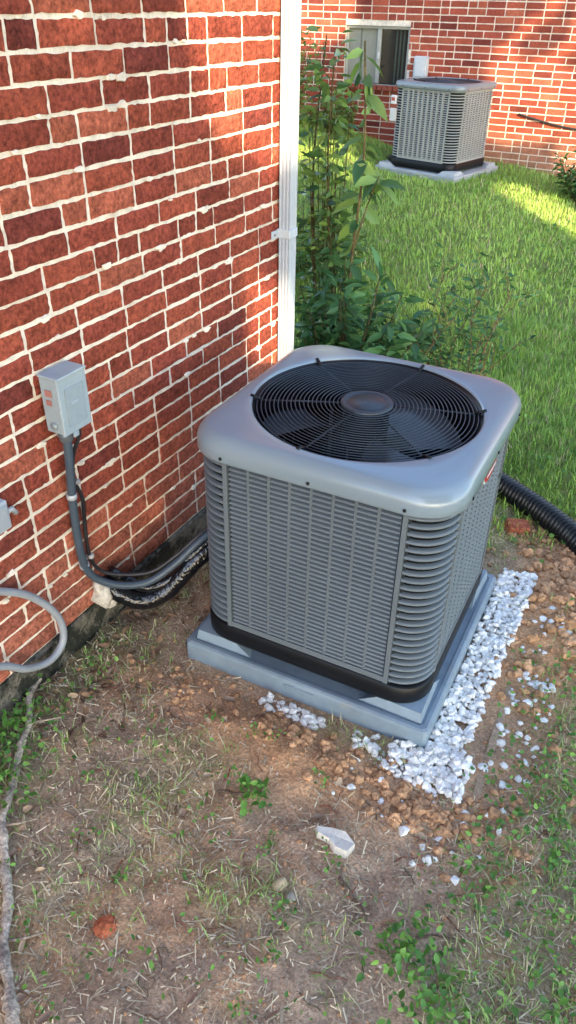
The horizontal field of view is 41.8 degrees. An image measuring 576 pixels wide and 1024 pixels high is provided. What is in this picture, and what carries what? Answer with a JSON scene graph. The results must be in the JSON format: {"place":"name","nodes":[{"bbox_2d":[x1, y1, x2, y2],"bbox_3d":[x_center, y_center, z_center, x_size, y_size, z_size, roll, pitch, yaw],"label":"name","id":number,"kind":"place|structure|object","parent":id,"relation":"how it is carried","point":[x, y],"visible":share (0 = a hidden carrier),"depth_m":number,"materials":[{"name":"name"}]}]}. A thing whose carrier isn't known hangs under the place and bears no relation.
{"place":"outdoors","nodes":[
{"label":"outdoors","id":0,"kind":"place"},
{"bbox_2d":[0,119,575,1023],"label":"ground","id":1,"kind":"structure","parent":0,"point":[294,973],"depth_m":2.04,"materials":[{"name":"brown soil"}]},
{"bbox_2d":[0,678,60,1023],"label":"fallen branch","id":2,"kind":"object","parent":1,"relation":"on","point":[11,1007],"visible":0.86,"depth_m":1.88,"materials":[{"name":"grey wood"}]},
{"bbox_2d":[0,505,206,722],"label":"foundation","id":3,"kind":"object","parent":1,"relation":"on","point":[87,624],"depth_m":2.57,"materials":[{"name":"concrete"}]},
{"bbox_2d":[0,0,280,682],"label":"brick courses","id":4,"kind":"object","parent":3,"relation":"on","point":[21,102],"visible":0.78,"depth_m":2.30,"materials":[{"name":"red brick"}]},
{"bbox_2d":[37,360,91,436],"bbox_3d":[-0.624,-0.312,2.124,0.076,0.191,0.117,18,38,23],"label":"electrical disconnect box","id":5,"kind":"object","parent":4,"relation":"attached to","point":[64,392],"visible":1,"depth_m":2.09,"materials":[{"name":"grey metal"}]},
{"bbox_2d":[0,9,277,603],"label":"mortar flakes","id":6,"kind":"object","parent":4,"relation":"attached to","point":[121,76],"visible":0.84,"depth_m":2.21,"materials":[{"name":"beige concrete"}]},
{"bbox_2d":[0,0,280,683],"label":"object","id":7,"kind":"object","parent":3,"relation":"on","point":[71,80],"depth_m":2.27,"materials":[{"name":"beige concrete"}]},
{"bbox_2d":[0,499,17,533],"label":"cable junction box","id":8,"kind":"object","parent":7,"relation":"attached to","point":[5,520],"visible":1,"depth_m":2.04,"materials":[{"name":"grey plastic"}]},
{"bbox_2d":[0,587,66,672],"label":"coiled grey cable","id":9,"kind":"object","parent":7,"relation":"attached to","point":[52,610],"visible":1,"depth_m":2.31,"materials":[{"name":"plastic"}]},
{"bbox_2d":[91,581,116,608],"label":"wall sealant","id":10,"kind":"structure","parent":7,"relation":"attached to","point":[102,595],"depth_m":2.57,"materials":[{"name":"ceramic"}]},
{"bbox_2d":[271,0,300,360],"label":"downspout","id":11,"kind":"object","parent":7,"relation":"attached to","point":[285,232],"visible":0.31,"depth_m":2.85,"materials":[{"name":"white metal"}]},
{"bbox_2d":[93,915,116,938],"bbox_3d":[-0.446,1.010,1.838,0.058,0.020,0.055,7,35,9],"label":"brick chip","id":12,"kind":"object","parent":1,"relation":"on","point":[102,925],"visible":0.96,"depth_m":1.83,"materials":[{"name":"orange brick"}]},
{"bbox_2d":[10,662,557,1023],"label":"twigs","id":13,"kind":"object","parent":1,"relation":"on","point":[340,879],"visible":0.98,"depth_m":1.97,"materials":[{"name":"brown wood"}]},
{"bbox_2d":[272,876,295,902],"bbox_3d":[-0.009,0.964,1.919,0.043,0.026,0.072,-21,40,-29],"label":"stone","id":14,"kind":"object","parent":1,"relation":"on","point":[280,883],"visible":0.93,"depth_m":1.92,"materials":[{"name":"beige stone"}]},
{"bbox_2d":[0,113,575,1023],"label":"lawn grass","id":15,"kind":"structure","parent":1,"relation":"on","point":[534,325],"depth_m":4.97,"materials":[{"name":"green plant"}]},
{"bbox_2d":[0,509,575,1023],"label":"dry grass straw","id":16,"kind":"object","parent":1,"relation":"on","point":[196,827],"visible":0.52,"depth_m":1.98,"materials":[{"name":"beige plant"}]},
{"bbox_2d":[0,220,575,1023],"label":"weeds","id":17,"kind":"object","parent":1,"relation":"on","point":[400,952],"visible":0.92,"depth_m":1.96,"materials":[{"name":"green plant"}]},
{"bbox_2d":[0,566,575,1023],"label":"dead leaves","id":18,"kind":"object","parent":1,"relation":"on","point":[84,692],"visible":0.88,"depth_m":2.07,"materials":[{"name":"plant"}]},
{"bbox_2d":[12,518,575,1023],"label":"dirt clods","id":19,"kind":"object","parent":1,"relation":"on","point":[414,810],"visible":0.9,"depth_m":2.26,"materials":[{"name":"soil"}]},
{"bbox_2d":[299,26,326,110],"bbox_3d":[-0.161,-5.093,8.547,1.088,1.247,1.210,-19,39,-27],"label":"ivy bush","id":20,"kind":"object","parent":1,"relation":"on","point":[306,86],"visible":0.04,"depth_m":8.46,"materials":[{"name":"green plant"}]},
{"bbox_2d":[307,88,361,134],"bbox_3d":[0.540,-4.714,8.872,0.657,0.532,0.574,0,34,-1],"label":"ivy bush","id":21,"kind":"object","parent":1,"relation":"on","point":[340,111],"visible":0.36,"depth_m":8.82,"materials":[{"name":"green plant"}]},
{"bbox_2d":[315,826,354,858],"bbox_3d":[0.125,0.883,2.032,0.116,0.041,0.056,22,39,23],"label":"white stone","id":22,"kind":"object","parent":1,"relation":"on","point":[341,843],"visible":1,"depth_m":2.02,"materials":[{"name":"white stone"}]},
{"bbox_2d":[295,200,375,278],"bbox_3d":[0.139,-2.077,5.774,1.118,0.526,1.028,-8,35,-13],"label":"ivy bush","id":23,"kind":"object","parent":1,"relation":"on","point":[304,262],"visible":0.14,"depth_m":5.75,"materials":[{"name":"green plant"}]},
{"bbox_2d":[187,569,495,748],"bbox_3d":[0.222,0.366,2.735,0.860,0.136,0.857,17,37,21],"label":"equipment pad","id":24,"kind":"object","parent":1,"relation":"on","point":[415,722],"visible":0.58,"depth_m":2.43,"materials":[{"name":"grey concrete"}]},
{"bbox_2d":[197,345,520,702],"bbox_3d":[0.231,-0.011,2.479,0.821,0.780,0.821,17,37,21],"label":"air conditioner condenser","id":25,"kind":"object","parent":24,"relation":"on","point":[351,495],"visible":1,"depth_m":2.20,"materials":[{"name":"grey paint"}]},
{"bbox_2d":[57,428,207,588],"bbox_3d":[-0.396,-0.045,2.451,0.621,0.647,0.074,-14,37,-20],"label":"electrical conduit","id":26,"kind":"object","parent":25,"relation":"attached to","point":[190,547],"visible":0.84,"depth_m":2.44,"materials":[{"name":"plastic"}]},
{"bbox_2d":[103,539,208,609],"bbox_3d":[-0.387,0.161,2.627,0.637,0.335,0.147,-8,35,-13],"label":"refrigerant line insulation","id":27,"kind":"object","parent":25,"relation":"attached to","point":[170,585],"visible":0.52,"depth_m":2.61},
{"bbox_2d":[294,25,436,363],"bbox_3d":[0.352,-1.224,3.575,0.800,1.809,0.792,6,35,7],"label":"leafy shrub","id":28,"kind":"object","parent":1,"relation":"on","point":[331,317],"visible":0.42,"depth_m":3.52,"materials":[{"name":"green plant"}]},
{"bbox_2d":[258,567,572,885],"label":"white gravel","id":29,"kind":"structure","parent":1,"relation":"on","point":[448,781],"depth_m":2.38,"materials":[{"name":"white gravel"}]},
{"bbox_2d":[375,160,497,183],"bbox_3d":[1.622,-3.752,8.230,1.000,0.134,0.944,26,42,32],"label":"equipment pad","id":30,"kind":"object","parent":1,"relation":"on","point":[483,168],"visible":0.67,"depth_m":7.98,"materials":[{"name":"grey concrete"}]},
{"bbox_2d":[391,76,496,171],"bbox_3d":[1.631,-4.124,7.978,0.821,0.794,0.821,26,42,32],"label":"air conditioner condenser","id":31,"kind":"object","parent":30,"relation":"on","point":[442,123],"visible":1,"depth_m":7.72,"materials":[{"name":"grey paint"}]},
{"bbox_2d":[299,0,575,178],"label":"brick courses","id":32,"kind":"object","parent":1,"relation":"on","point":[382,89],"visible":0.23,"depth_m":8.28,"materials":[{"name":"red brick"}]},
{"bbox_2d":[389,95,396,120],"bbox_3d":[1.099,-4.208,7.849,0.075,0.240,0.034,26,42,32],"label":"control box","id":33,"kind":"object","parent":32,"relation":"attached to","point":[393,114],"visible":1,"depth_m":7.85,"materials":[{"name":"grey metal"}]},
{"bbox_2d":[412,56,429,77],"bbox_3d":[1.501,-5.017,8.522,0.150,0.240,0.101,18,38,23],"label":"electrical disconnect box","id":34,"kind":"object","parent":32,"relation":"attached to","point":[420,66],"visible":0.75,"depth_m":8.48,"materials":[{"name":"grey metal"}]},
{"bbox_2d":[299,0,575,175],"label":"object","id":35,"kind":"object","parent":1,"relation":"on","point":[396,22],"visible":0.14,"depth_m":8.30,"materials":[{"name":"beige concrete"}]},
{"bbox_2d":[344,25,410,85],"bbox_3d":[1.039,-5.299,8.780,0.796,0.618,0.084,18,38,23],"label":"window","id":36,"kind":"structure","parent":35,"relation":"attached to","point":[387,49],"depth_m":8.74,"materials":[{"name":"grey glass"}]},
{"bbox_2d":[387,113,575,160],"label":"utility cable","id":37,"kind":"object","parent":35,"relation":"attached to","point":[520,114],"visible":0.23,"depth_m":8.22,"materials":[{"name":"plastic"}]},
{"bbox_2d":[384,243,542,375],"bbox_3d":[0.814,-0.838,3.775,0.820,0.935,0.534,18,38,23],"label":"twiggy bush","id":38,"kind":"object","parent":1,"relation":"on","point":[491,337],"visible":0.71,"depth_m":3.71,"materials":[{"name":"green plant"}]},
{"bbox_2d":[473,686,512,794],"bbox_3d":[0.684,0.674,2.435,0.024,0.080,0.691,16,37,20],"label":"edging board","id":39,"kind":"object","parent":1,"relation":"on","point":[480,779],"visible":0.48,"depth_m":2.31,"materials":[{"name":"wood"}]},
{"bbox_2d":[504,518,530,534],"bbox_3d":[0.980,0.066,3.221,0.100,0.050,0.065,5,45,-10],"label":"broken brick","id":40,"kind":"object","parent":1,"relation":"on","point":[523,526],"visible":0.96,"depth_m":3.20,"materials":[{"name":"red brick"}]},
{"bbox_2d":[497,471,575,555],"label":"corrugated drain pipe","id":41,"kind":"object","parent":1,"relation":"on","point":[556,521],"visible":0.49,"depth_m":3.23,"materials":[{"name":"plastic"}]},
{"bbox_2d":[552,146,575,202],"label":"ivy bush","id":42,"kind":"object","parent":1,"relation":"on","point":[568,177],"visible":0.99,"depth_m":7.59,"materials":[{"name":"green plant"}]}
]}

